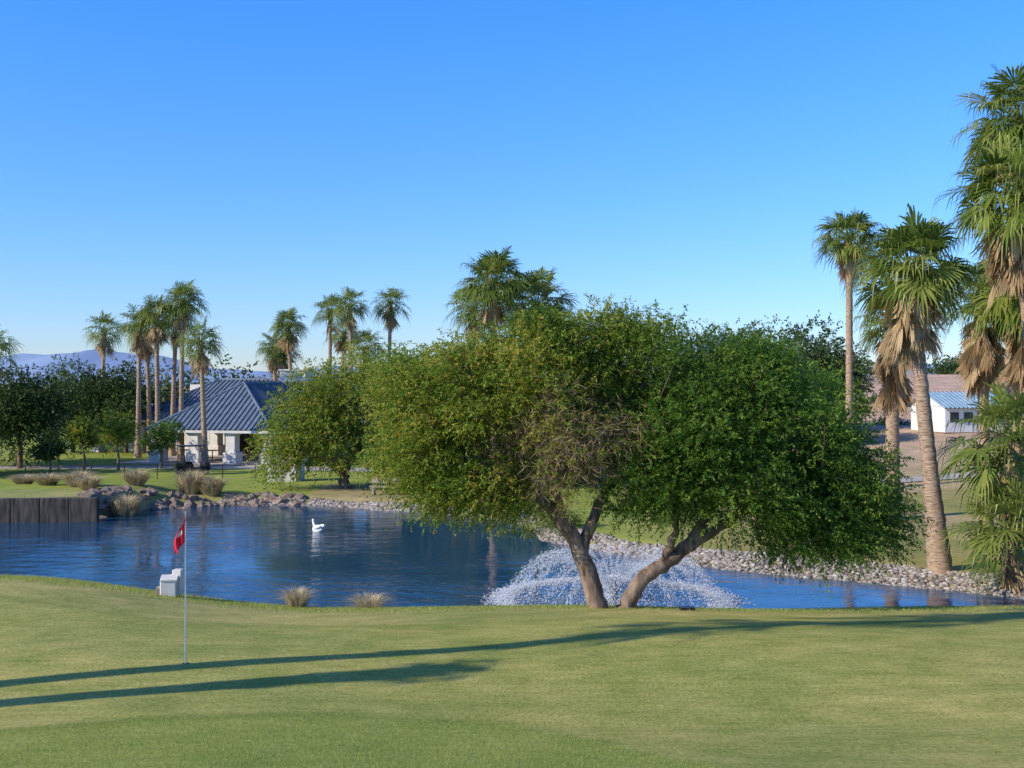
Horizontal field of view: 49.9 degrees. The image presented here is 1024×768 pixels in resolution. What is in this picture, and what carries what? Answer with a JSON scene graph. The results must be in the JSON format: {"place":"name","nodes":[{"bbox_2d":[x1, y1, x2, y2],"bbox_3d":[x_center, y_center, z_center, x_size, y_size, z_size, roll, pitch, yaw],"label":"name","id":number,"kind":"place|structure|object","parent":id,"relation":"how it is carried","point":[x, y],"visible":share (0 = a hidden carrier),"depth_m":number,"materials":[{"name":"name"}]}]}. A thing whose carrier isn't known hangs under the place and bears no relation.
{"place":"outdoors","nodes":[
{"label":"outdoors","id":0,"kind":"place"},
{"bbox_2d":[3,473,39,483],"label":"ornamental grass","id":1,"kind":"object","parent":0,"point":[20,479],"depth_m":59.66,"materials":[{"name":"beige plant"}]},
{"bbox_2d":[26,472,62,484],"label":"ornamental grass","id":2,"kind":"object","parent":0,"point":[42,479],"depth_m":57.62,"materials":[{"name":"beige plant"}]},
{"bbox_2d":[48,470,104,486],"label":"ornamental grass","id":3,"kind":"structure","parent":0,"point":[68,478],"depth_m":56.59,"materials":[{"name":"beige plant"}]},
{"bbox_2d":[69,475,107,490],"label":"ornamental grass","id":4,"kind":"object","parent":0,"point":[84,483],"depth_m":54.69,"materials":[{"name":"beige plant"}]},
{"bbox_2d":[114,468,156,485],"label":"ornamental grass","id":5,"kind":"object","parent":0,"point":[136,477],"depth_m":57.65,"materials":[{"name":"beige plant"}]},
{"bbox_2d":[0,465,371,471],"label":"cart path","id":6,"kind":"structure","parent":0,"point":[129,467],"depth_m":77.52,"materials":[{"name":"concrete"}]},
{"bbox_2d":[163,467,211,494],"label":"ornamental grass","id":7,"kind":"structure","parent":0,"point":[185,486],"depth_m":58.52,"materials":[{"name":"beige plant"}]},
{"bbox_2d":[190,475,234,495],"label":"ornamental grass","id":8,"kind":"object","parent":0,"point":[211,486],"depth_m":58.20,"materials":[{"name":"beige plant"}]},
{"bbox_2d":[267,452,304,481],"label":"white screen wall","id":9,"kind":"structure","parent":0,"point":[288,477],"depth_m":66.38,"materials":[{"name":"paint"}]},
{"bbox_2d":[275,585,316,607],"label":"ornamental grass","id":10,"kind":"object","parent":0,"point":[297,598],"depth_m":25.21,"materials":[{"name":"beige plant"}]},
{"bbox_2d":[314,451,341,465],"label":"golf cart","id":11,"kind":"object","parent":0,"point":[325,460],"visible":0.12,"depth_m":79.50,"materials":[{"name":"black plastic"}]},
{"bbox_2d":[0,711,723,767],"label":"rough grass","id":12,"kind":"structure","parent":0,"point":[164,754],"depth_m":10.05,"materials":[{"name":"green plant"}]},
{"bbox_2d":[338,590,396,607],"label":"ornamental grass","id":13,"kind":"object","parent":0,"point":[374,601],"depth_m":25.37,"materials":[{"name":"beige plant"}]},
{"bbox_2d":[0,336,949,385],"bbox_3d":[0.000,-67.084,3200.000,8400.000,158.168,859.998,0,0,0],"label":"mountains","id":14,"kind":"structure","parent":0,"point":[41,360],"depth_m":3162.69,"materials":[{"name":"stone"}]},
{"bbox_2d":[0,374,1023,767],"bbox_3d":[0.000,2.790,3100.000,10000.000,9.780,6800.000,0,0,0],"label":"ground","id":15,"kind":"structure","parent":0,"point":[840,688],"depth_m":15.12,"materials":[{"name":"green plant"}]},
{"bbox_2d":[0,324,23,380],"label":"fan palm","id":16,"kind":"object","parent":15,"relation":"on","point":[4,345],"visible":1,"depth_m":70.12,"materials":[{"name":"green plant"}]},
{"bbox_2d":[0,361,28,451],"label":"ficus tree","id":17,"kind":"object","parent":15,"relation":"on","point":[2,367],"visible":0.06,"depth_m":81.00,"materials":[{"name":"green plant"}]},
{"bbox_2d":[0,363,90,467],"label":"ficus tree","id":18,"kind":"object","parent":15,"relation":"on","point":[26,404],"visible":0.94,"depth_m":76.29,"materials":[{"name":"green plant"}]},
{"bbox_2d":[29,429,67,471],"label":"olive tree","id":19,"kind":"object","parent":15,"relation":"on","point":[56,448],"visible":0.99,"depth_m":72.58,"materials":[{"name":"green plant"}]},
{"bbox_2d":[0,497,98,522],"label":"retaining wall","id":20,"kind":"structure","parent":15,"relation":"on","point":[42,510],"depth_m":50.06,"materials":[{"name":"wood"}]},
{"bbox_2d":[29,352,126,452],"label":"ficus tree","id":21,"kind":"object","parent":15,"relation":"on","point":[61,378],"visible":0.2,"depth_m":93.90,"materials":[{"name":"green plant"}]},
{"bbox_2d":[64,412,100,468],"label":"olive tree","id":22,"kind":"object","parent":15,"relation":"on","point":[79,428],"visible":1,"depth_m":75.86,"materials":[{"name":"green plant"}]},
{"bbox_2d":[83,311,125,376],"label":"fan palm","id":23,"kind":"object","parent":15,"relation":"on","point":[103,347],"visible":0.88,"depth_m":104.68,"materials":[{"name":"green plant"}]},
{"bbox_2d":[95,408,140,470],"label":"olive tree","id":24,"kind":"object","parent":15,"relation":"on","point":[123,432],"visible":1,"depth_m":74.19,"materials":[{"name":"green plant"}]},
{"bbox_2d":[56,355,191,452],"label":"ficus tree","id":25,"kind":"object","parent":15,"relation":"on","point":[122,395],"visible":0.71,"depth_m":92.59,"materials":[{"name":"green plant"}]},
{"bbox_2d":[104,490,149,516],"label":"ornamental grass","id":26,"kind":"object","parent":15,"relation":"on","point":[126,506],"depth_m":52.39,"materials":[{"name":"beige plant"}]},
{"bbox_2d":[0,464,255,478],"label":"rail fence","id":27,"kind":"object","parent":15,"relation":"on","point":[222,471],"visible":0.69,"depth_m":68.04,"materials":[{"name":"black metal"}]},
{"bbox_2d":[111,304,170,457],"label":"fan palm","id":28,"kind":"object","parent":15,"relation":"on","point":[138,349],"visible":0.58,"depth_m":87.82,"materials":[{"name":"green plant"}]},
{"bbox_2d":[120,317,166,454],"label":"fan palm","id":29,"kind":"object","parent":15,"relation":"on","point":[147,358],"visible":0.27,"depth_m":91.85,"materials":[{"name":"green plant"}]},
{"bbox_2d":[130,294,177,421],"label":"fan palm","id":30,"kind":"object","parent":15,"relation":"on","point":[156,335],"visible":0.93,"depth_m":83.82,"materials":[{"name":"green plant"}]},
{"bbox_2d":[135,417,185,467],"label":"olive tree","id":31,"kind":"object","parent":15,"relation":"on","point":[166,439],"visible":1,"depth_m":76.75,"materials":[{"name":"green plant"}]},
{"bbox_2d":[156,569,183,596],"bbox_3d":[-7.651,4.452,24.564,0.536,0.580,0.530,0,0,0],"label":"utility box","id":32,"kind":"object","parent":15,"relation":"on","point":[172,584],"visible":0.82,"depth_m":24.40,"materials":[{"name":"white paint"}]},
{"bbox_2d":[174,511,186,663],"bbox_3d":[-4.681,2.906,15.496,0.198,2.230,0.069,0,0,10],"label":"golf flag","id":33,"kind":"object","parent":15,"relation":"on","point":[180,539],"visible":1,"depth_m":15.49,"materials":[{"name":"red fabric"}]},
{"bbox_2d":[162,304,200,455],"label":"fan palm","id":34,"kind":"object","parent":15,"relation":"on","point":[173,388],"visible":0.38,"depth_m":89.85,"materials":[{"name":"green plant"}]},
{"bbox_2d":[155,279,210,460],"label":"fan palm","id":35,"kind":"object","parent":15,"relation":"on","point":[182,319],"visible":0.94,"depth_m":83.78,"materials":[{"name":"green plant"}]},
{"bbox_2d":[74,484,306,518],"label":"boulders","id":36,"kind":"object","parent":15,"relation":"on","point":[173,501],"visible":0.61,"depth_m":56.65,"materials":[{"name":"stone"}]},
{"bbox_2d":[172,444,210,474],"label":"golf cart","id":37,"kind":"object","parent":15,"relation":"on","point":[184,464],"visible":0.82,"depth_m":71.09,"materials":[{"name":"black plastic"}]},
{"bbox_2d":[173,317,228,461],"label":"fan palm","id":38,"kind":"object","parent":15,"relation":"on","point":[199,362],"visible":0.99,"depth_m":77.84,"materials":[{"name":"green plant"}]},
{"bbox_2d":[91,369,394,466],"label":"clubhouse","id":39,"kind":"structure","parent":15,"relation":"on","point":[233,408],"depth_m":83.52,"materials":[{"name":"blue tile"}]},
{"bbox_2d":[166,433,308,451],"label":"windows","id":40,"kind":"structure","parent":39,"relation":"in","point":[242,437],"depth_m":91.88,"materials":[{"name":"black glass"}]},
{"bbox_2d":[255,331,293,380],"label":"fan palm","id":41,"kind":"object","parent":15,"relation":"on","point":[274,364],"visible":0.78,"depth_m":95.68,"materials":[{"name":"green plant"}]},
{"bbox_2d":[260,334,305,377],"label":"fan palm","id":42,"kind":"object","parent":15,"relation":"on","point":[285,360],"visible":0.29,"depth_m":97.93,"materials":[{"name":"green plant"}]},
{"bbox_2d":[267,306,310,386],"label":"fan palm","id":43,"kind":"object","parent":15,"relation":"on","point":[289,340],"visible":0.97,"depth_m":94.68,"materials":[{"name":"green plant"}]},
{"bbox_2d":[311,293,347,373],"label":"fan palm","id":44,"kind":"object","parent":15,"relation":"on","point":[328,312],"visible":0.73,"depth_m":99.83,"materials":[{"name":"green plant"}]},
{"bbox_2d":[321,316,363,375],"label":"fan palm","id":45,"kind":"object","parent":15,"relation":"on","point":[339,345],"visible":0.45,"depth_m":103.79,"materials":[{"name":"green plant"}]},
{"bbox_2d":[326,286,370,383],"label":"fan palm","id":46,"kind":"object","parent":15,"relation":"on","point":[349,320],"visible":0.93,"depth_m":95.80,"materials":[{"name":"green plant"}]},
{"bbox_2d":[342,328,388,424],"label":"fan palm","id":47,"kind":"object","parent":15,"relation":"on","point":[367,336],"visible":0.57,"depth_m":89.68,"materials":[{"name":"green plant"}]},
{"bbox_2d":[218,497,538,525],"bbox_3d":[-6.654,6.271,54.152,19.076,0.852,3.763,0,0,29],"label":"shore cobbles","id":48,"kind":"object","parent":15,"relation":"on","point":[352,504],"visible":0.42,"depth_m":56.50,"materials":[{"name":"stone"}]},
{"bbox_2d":[244,339,519,490],"bbox_3d":[-7.046,2.062,62.477,16.157,9.279,8.063,0,0,0],"label":"pepper tree","id":49,"kind":"object","parent":15,"relation":"on","point":[326,435],"visible":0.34,"depth_m":61.02,"materials":[{"name":"green plant"}]},
{"bbox_2d":[369,477,399,494],"bbox_3d":[-6.706,5.455,58.501,1.731,0.910,0.542,0,0,6],"label":"park bench","id":50,"kind":"object","parent":15,"relation":"on","point":[373,481],"visible":0.34,"depth_m":58.57,"materials":[{"name":"beige paint"}]},
{"bbox_2d":[369,286,410,358],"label":"fan palm","id":51,"kind":"object","parent":15,"relation":"on","point":[389,316],"visible":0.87,"depth_m":97.77,"materials":[{"name":"green plant"}]},
{"bbox_2d":[443,287,488,344],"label":"fan palm","id":52,"kind":"object","parent":15,"relation":"on","point":[466,320],"visible":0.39,"depth_m":67.63,"materials":[{"name":"green plant"}]},
{"bbox_2d":[447,245,534,482],"bbox_3d":[-1.028,-0.669,59.809,5.251,13.738,4.844,0,0,0],"label":"fan palm","id":53,"kind":"object","parent":15,"relation":"on","point":[494,290],"visible":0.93,"depth_m":59.34,"materials":[{"name":"green plant"}]},
{"bbox_2d":[481,497,524,523],"bbox_3d":[-0.488,6.109,50.243,2.654,2.115,2.625,0,0,0],"label":"palmetto shrub","id":54,"kind":"object","parent":15,"relation":"on","point":[503,515],"visible":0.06,"depth_m":50.02,"materials":[{"name":"green plant"}]},
{"bbox_2d":[8,309,1004,443],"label":"background trees","id":55,"kind":"object","parent":15,"relation":"on","point":[944,368],"visible":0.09,"depth_m":141.25,"materials":[{"name":"green plant"}]},
{"bbox_2d":[0,574,1023,613],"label":"bank grass","id":56,"kind":"structure","parent":15,"relation":"on","point":[232,603],"depth_m":24.39,"materials":[{"name":"green plant"}]},
{"bbox_2d":[495,503,553,538],"bbox_3d":[0.908,5.976,46.379,3.877,3.083,3.507,0,0,40],"label":"palmetto shrub","id":57,"kind":"object","parent":15,"relation":"on","point":[526,530],"visible":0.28,"depth_m":46.08,"materials":[{"name":"green plant"}]},
{"bbox_2d":[349,292,714,608],"bbox_3d":[0.501,1.528,24.536,8.419,7.118,5.701,0,0,0],"label":"mesquite tree","id":58,"kind":"object","parent":15,"relation":"on","point":[549,368],"visible":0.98,"depth_m":23.68,"materials":[{"name":"green plant"}]},
{"bbox_2d":[502,266,582,488],"bbox_3d":[1.411,-0.218,61.957,5.246,12.836,5.308,0,0,0],"label":"fan palm","id":59,"kind":"object","parent":15,"relation":"on","point":[543,289],"visible":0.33,"depth_m":61.48,"materials":[{"name":"green plant"}]},
{"bbox_2d":[528,498,584,536],"bbox_3d":[1.974,5.674,45.026,2.816,2.182,2.772,0,0,0],"label":"palmetto shrub","id":60,"kind":"object","parent":15,"relation":"on","point":[578,522],"visible":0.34,"depth_m":44.86,"materials":[{"name":"green plant"}]},
{"bbox_2d":[506,387,611,485],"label":"shade tree","id":61,"kind":"object","parent":15,"relation":"on","point":[593,473],"visible":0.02,"depth_m":64.42,"materials":[{"name":"green plant"}]},
{"bbox_2d":[595,378,668,480],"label":"shade tree","id":62,"kind":"object","parent":15,"relation":"on","point":[637,409],"depth_m":67.10,"materials":[{"name":"green plant"}]},
{"bbox_2d":[679,605,694,610],"bbox_3d":[3.750,4.826,23.600,0.300,0.100,0.220,0,0,-6],"label":"valve box","id":63,"kind":"object","parent":15,"relation":"on","point":[688,608],"visible":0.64,"depth_m":23.50,"materials":[{"name":"black plastic"}]},
{"bbox_2d":[587,322,939,608],"bbox_3d":[5.619,1.886,24.972,8.370,6.687,5.146,0,0,-16],"label":"mesquite tree","id":64,"kind":"object","parent":15,"relation":"on","point":[824,501],"visible":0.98,"depth_m":23.81,"materials":[{"name":"green plant"}]},
{"bbox_2d":[530,521,1023,599],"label":"shore cobbles","id":65,"kind":"object","parent":15,"relation":"on","point":[917,575],"visible":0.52,"depth_m":36.22,"materials":[{"name":"stone"}]},
{"bbox_2d":[737,341,826,431],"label":"shade tree","id":66,"kind":"object","parent":15,"relation":"on","point":[800,357],"visible":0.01,"depth_m":94.07,"materials":[{"name":"green plant"}]},
{"bbox_2d":[780,360,885,444],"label":"shade tree","id":67,"kind":"object","parent":15,"relation":"on","point":[862,401],"visible":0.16,"depth_m":86.60,"materials":[{"name":"green plant"}]},
{"bbox_2d":[792,333,882,428],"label":"shade tree","id":68,"kind":"object","parent":15,"relation":"on","point":[859,375],"visible":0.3,"depth_m":96.51,"materials":[{"name":"green plant"}]},
{"bbox_2d":[810,208,881,427],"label":"fan palm","id":69,"kind":"object","parent":15,"relation":"on","point":[847,252],"visible":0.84,"depth_m":59.82,"materials":[{"name":"green plant"}]},
{"bbox_2d":[843,294,941,517],"bbox_3d":[16.574,0.858,48.019,4.100,10.658,4.175,0,0,0],"label":"fan palm","id":70,"kind":"object","parent":15,"relation":"on","point":[894,397],"visible":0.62,"depth_m":47.73,"materials":[{"name":"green plant"}]},
{"bbox_2d":[840,203,984,575],"bbox_3d":[12.663,0.276,34.927,4.445,11.919,4.496,0,0,0],"label":"fan palm","id":71,"kind":"object","parent":15,"relation":"on","point":[913,314],"visible":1,"depth_m":34.56,"materials":[{"name":"green plant"}]},
{"bbox_2d":[906,391,1003,432],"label":"cottage","id":72,"kind":"structure","parent":15,"relation":"on","point":[946,406],"depth_m":91.59,"materials":[{"name":"white paint"}]},
{"bbox_2d":[950,412,995,431],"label":"windows and door","id":73,"kind":"structure","parent":72,"relation":"in","point":[953,415],"depth_m":91.17,"materials":[{"name":"black glass"}]},
{"bbox_2d":[933,255,1018,536],"bbox_3d":[17.775,0.581,42.006,4.340,11.217,4.406,0,0,0],"label":"fan palm","id":74,"kind":"object","parent":15,"relation":"on","point":[980,364],"visible":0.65,"depth_m":41.73,"materials":[{"name":"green plant"}]},
{"bbox_2d":[930,131,1023,347],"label":"fan palm","id":75,"kind":"object","parent":15,"relation":"on","point":[1003,245],"visible":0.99,"depth_m":37.41,"materials":[{"name":"green plant"}]},
{"bbox_2d":[936,378,1023,570],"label":"fan palm","id":76,"kind":"object","parent":15,"relation":"on","point":[1014,453],"visible":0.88,"depth_m":33.94,"materials":[{"name":"green plant"}]},
{"bbox_2d":[937,473,1023,597],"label":"fan palm","id":77,"kind":"object","parent":15,"relation":"on","point":[1009,539],"visible":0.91,"depth_m":33.02,"materials":[{"name":"green plant"}]},
{"bbox_2d":[946,63,1023,195],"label":"fan palm","id":78,"kind":"object","parent":15,"relation":"on","point":[1013,126],"visible":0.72,"depth_m":40.56,"materials":[{"name":"green plant"}]},
{"bbox_2d":[964,290,1010,475],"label":"fan palm","id":79,"kind":"object","parent":15,"relation":"on","point":[1008,391],"visible":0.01,"depth_m":51.87,"materials":[{"name":"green plant"}]},
{"bbox_2d":[961,260,1023,395],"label":"fan palm","id":80,"kind":"object","parent":15,"relation":"on","point":[1012,372],"visible":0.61,"depth_m":39.70,"materials":[{"name":"green plant"}]},
{"bbox_2d":[964,225,1020,526],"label":"fan palm","id":81,"kind":"object","parent":15,"relation":"on","point":[1012,390],"visible":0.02,"depth_m":44.93,"materials":[{"name":"green plant"}]},
{"bbox_2d":[988,425,1023,513],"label":"fan palm","id":82,"kind":"object","parent":15,"relation":"on","point":[1001,461],"visible":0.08,"depth_m":36.37,"materials":[{"name":"green plant"}]},
{"bbox_2d":[0,505,1023,609],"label":"pond water","id":83,"kind":"structure","parent":0,"point":[261,554],"depth_m":38.82,"materials":[{"name":"blue liquid"}]},
{"bbox_2d":[311,519,324,531],"bbox_3d":[-8.341,6.089,47.038,0.825,0.613,0.421,0,0,43],"label":"swan","id":84,"kind":"object","parent":83,"relation":"on","point":[317,528],"visible":0.97,"depth_m":46.83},
{"bbox_2d":[483,544,751,608],"bbox_3d":[2.989,5.568,31.988,7.929,1.534,8.367,0,0,0],"label":"fountain","id":85,"kind":"object","parent":83,"relation":"on","point":[612,582],"visible":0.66,"depth_m":32.12,"materials":[{"name":"white liquid"}]},
{"bbox_2d":[0,0,1023,372],"label":"sky","id":86,"kind":"structure","parent":0,"point":[273,156],"materials":[{"name":"blue"}]},
{"bbox_2d":[881,472,1001,482],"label":"cart path","id":87,"kind":"structure","parent":0,"point":[919,478],"depth_m":65.37,"materials":[{"name":"concrete"}]}
]}

